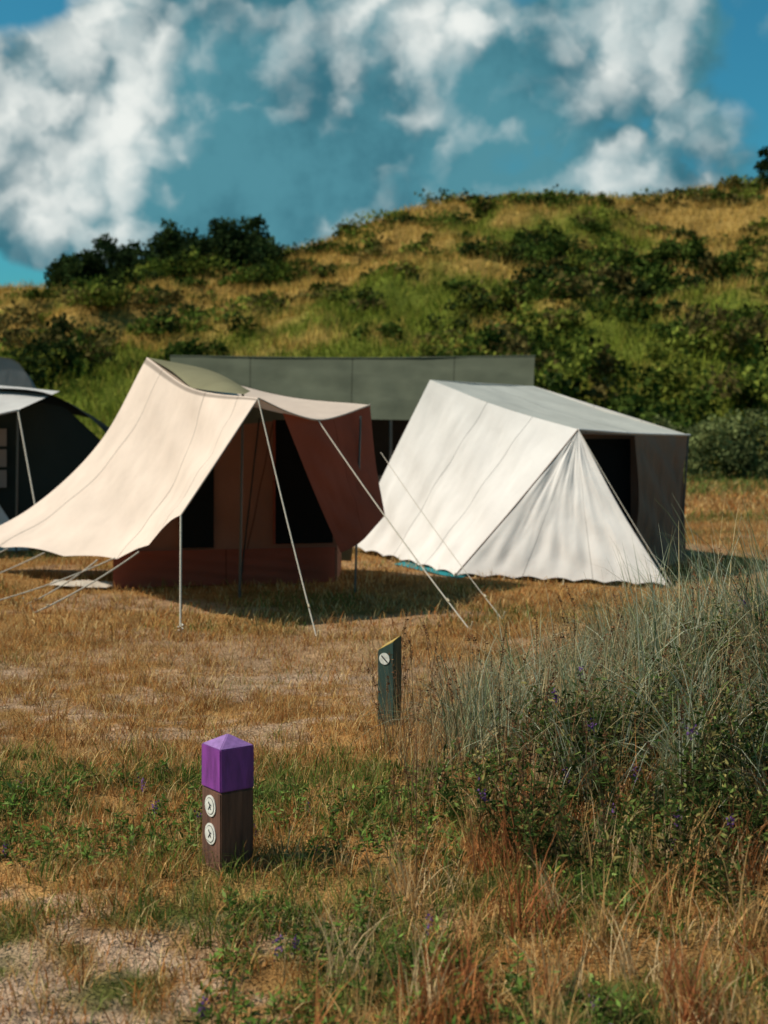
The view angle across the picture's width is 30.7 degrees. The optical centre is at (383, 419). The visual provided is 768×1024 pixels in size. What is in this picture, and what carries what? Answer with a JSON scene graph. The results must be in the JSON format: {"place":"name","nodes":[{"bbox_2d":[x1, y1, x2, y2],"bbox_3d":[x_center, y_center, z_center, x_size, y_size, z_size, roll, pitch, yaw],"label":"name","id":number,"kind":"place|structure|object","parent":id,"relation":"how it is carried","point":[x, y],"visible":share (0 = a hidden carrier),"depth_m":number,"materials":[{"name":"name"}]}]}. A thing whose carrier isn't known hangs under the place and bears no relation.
{"place":"outdoors","nodes":[
{"label":"outdoors","id":0,"kind":"place"},
{"bbox_2d":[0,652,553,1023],"bbox_3d":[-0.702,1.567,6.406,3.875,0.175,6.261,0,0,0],"label":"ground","id":1,"kind":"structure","parent":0,"point":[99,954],"depth_m":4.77,"materials":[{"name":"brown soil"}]},
{"bbox_2d":[0,187,767,1023],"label":"ground","id":2,"kind":"structure","parent":0,"point":[38,951],"depth_m":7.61,"materials":[{"name":"plant"}]},
{"bbox_2d":[0,357,36,388],"bbox_3d":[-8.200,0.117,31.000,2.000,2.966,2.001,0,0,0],"label":"dome tent","id":3,"kind":"object","parent":2,"relation":"on","point":[13,373],"visible":0.12,"depth_m":30.02,"materials":[{"name":"grey fabric"}]},
{"bbox_2d":[0,385,108,552],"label":"tunnel tent","id":4,"kind":"object","parent":2,"relation":"on","point":[49,442],"visible":0.46,"depth_m":17.75,"materials":[{"name":"black fabric"}]},
{"bbox_2d":[0,470,6,487],"label":"window pane","id":5,"kind":"structure","parent":4,"relation":"in","point":[3,473],"depth_m":17.62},
{"bbox_2d":[0,449,6,466],"label":"window pane","id":6,"kind":"structure","parent":4,"relation":"in","point":[3,452],"depth_m":17.62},
{"bbox_2d":[0,429,6,445],"label":"window pane","id":7,"kind":"structure","parent":4,"relation":"in","point":[3,432],"depth_m":17.62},
{"bbox_2d":[202,734,253,872],"bbox_3d":[-0.568,1.471,5.058,0.147,0.673,0.140,0,0,-36],"label":"trail post","id":8,"kind":"object","parent":2,"relation":"on","point":[227,789],"visible":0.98,"depth_m":5.01,"materials":[{"name":"brown wood"}]},
{"bbox_2d":[0,357,505,637],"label":"canvas tent","id":9,"kind":"object","parent":2,"relation":"on","point":[187,475],"visible":0.99,"depth_m":13.41,"materials":[{"name":"beige fabric"}]},
{"bbox_2d":[179,467,213,547],"bbox_3d":[-1.790,0.810,13.376,0.333,0.820,0.020,0,0,-13],"label":"mesh window","id":10,"kind":"structure","parent":9,"relation":"in","point":[198,517],"depth_m":13.38,"materials":[{"name":"black fabric"}]},
{"bbox_2d":[273,420,275,543],"bbox_3d":[-1.060,0.600,13.521,0.024,1.200,0.034,0,0,0],"label":"window frame","id":11,"kind":"structure","parent":9,"relation":"in","point":[274,421],"depth_m":13.51,"materials":[{"name":"fabric"}]},
{"bbox_2d":[275,420,332,543],"bbox_3d":[-0.775,0.600,13.616,0.570,1.200,0.020,0,0,-13],"label":"mesh window","id":12,"kind":"structure","parent":9,"relation":"in","point":[307,522],"depth_m":13.59,"materials":[{"name":"black fabric"}]},
{"bbox_2d":[170,355,535,481],"bbox_3d":[-0.490,0.290,21.998,5.741,2.620,3.406,0,0,0],"label":"marquee tent","id":13,"kind":"object","parent":2,"relation":"on","point":[390,390],"visible":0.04,"depth_m":21.56,"materials":[{"name":"grey fabric"}]},
{"bbox_2d":[0,740,715,1023],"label":"ground weeds","id":14,"kind":"object","parent":2,"relation":"on","point":[11,803],"visible":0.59,"depth_m":4.65,"materials":[{"name":"green plant"}]},
{"bbox_2d":[0,174,767,460],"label":"hill shrubs","id":15,"kind":"object","parent":2,"relation":"on","point":[58,347],"visible":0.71,"depth_m":63.16,"materials":[{"name":"green plant"}]},
{"bbox_2d":[0,179,767,470],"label":"hill grass","id":16,"kind":"structure","parent":2,"relation":"on","point":[322,306],"depth_m":67.08,"materials":[{"name":"green plant"}]},
{"bbox_2d":[0,710,767,1023],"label":"green tufts","id":17,"kind":"object","parent":2,"relation":"on","point":[20,755],"visible":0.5,"depth_m":4.71,"materials":[{"name":"green plant"}]},
{"bbox_2d":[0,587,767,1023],"bbox_3d":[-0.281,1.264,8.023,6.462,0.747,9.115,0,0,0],"label":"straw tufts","id":18,"kind":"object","parent":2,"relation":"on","point":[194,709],"visible":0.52,"depth_m":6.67,"materials":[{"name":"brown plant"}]},
{"bbox_2d":[378,635,400,725],"bbox_3d":[0.028,1.446,7.246,0.092,0.658,0.100,0,0,28],"label":"marker post","id":19,"kind":"object","parent":2,"relation":"on","point":[393,647],"visible":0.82,"depth_m":7.21,"materials":[{"name":"green paint"}]},
{"bbox_2d":[43,146,767,289],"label":"tree line","id":20,"kind":"object","parent":2,"relation":"on","point":[235,243],"visible":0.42,"depth_m":86.67,"materials":[{"name":"green plant"}]},
{"bbox_2d":[354,380,690,589],"bbox_3d":[1.691,0.631,15.791,4.842,2.182,4.010,0,0,35],"label":"canvas tent","id":21,"kind":"object","parent":2,"relation":"on","point":[515,481],"visible":0.96,"depth_m":14.77,"materials":[{"name":"white fabric"}]},
{"bbox_2d":[585,439,630,523],"bbox_3d":[2.360,0.650,14.745,0.590,0.900,0.019,0,0,-27],"label":"mesh window","id":22,"kind":"structure","parent":21,"relation":"in","point":[612,456],"depth_m":14.80,"materials":[{"name":"black fabric"}]},
{"bbox_2d":[322,475,767,861],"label":"marram grass","id":23,"kind":"structure","parent":2,"relation":"on","point":[657,632],"depth_m":6.27,"materials":[{"name":"green plant"}]},
{"bbox_2d":[347,552,767,805],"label":"dry stalks","id":24,"kind":"object","parent":2,"relation":"on","point":[434,739],"visible":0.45,"depth_m":6.29,"materials":[{"name":"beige plant"}]},
{"bbox_2d":[366,548,767,902],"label":"seed stalks","id":25,"kind":"object","parent":2,"relation":"on","point":[531,754],"visible":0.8,"depth_m":5.48,"materials":[{"name":"beige plant"}]},
{"bbox_2d":[433,585,767,913],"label":"leafy shrub","id":26,"kind":"object","parent":2,"relation":"on","point":[697,797],"visible":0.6,"depth_m":5.14,"materials":[{"name":"green plant"}]},
{"bbox_2d":[650,406,767,480],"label":"willow shrubs","id":27,"kind":"object","parent":2,"relation":"on","point":[740,448],"visible":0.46,"depth_m":37.83,"materials":[{"name":"green plant"}]},
{"bbox_2d":[0,509,767,640],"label":"meadow grass","id":28,"kind":"structure","parent":0,"point":[335,610],"depth_m":12.44,"materials":[{"name":"brown plant"}]},
{"bbox_2d":[0,0,767,289],"label":"sky","id":29,"kind":"structure","parent":0,"point":[119,118],"materials":[{"name":"blue"}]},
{"bbox_2d":[255,614,767,1023],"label":"russet grass","id":30,"kind":"structure","parent":0,"point":[686,1013],"depth_m":4.23,"materials":[{"name":"plant"}]},
{"bbox_2d":[684,439,767,517],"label":"meadow grass","id":31,"kind":"structure","parent":0,"point":[759,501],"depth_m":29.91,"materials":[{"name":"brown plant"}]}
]}

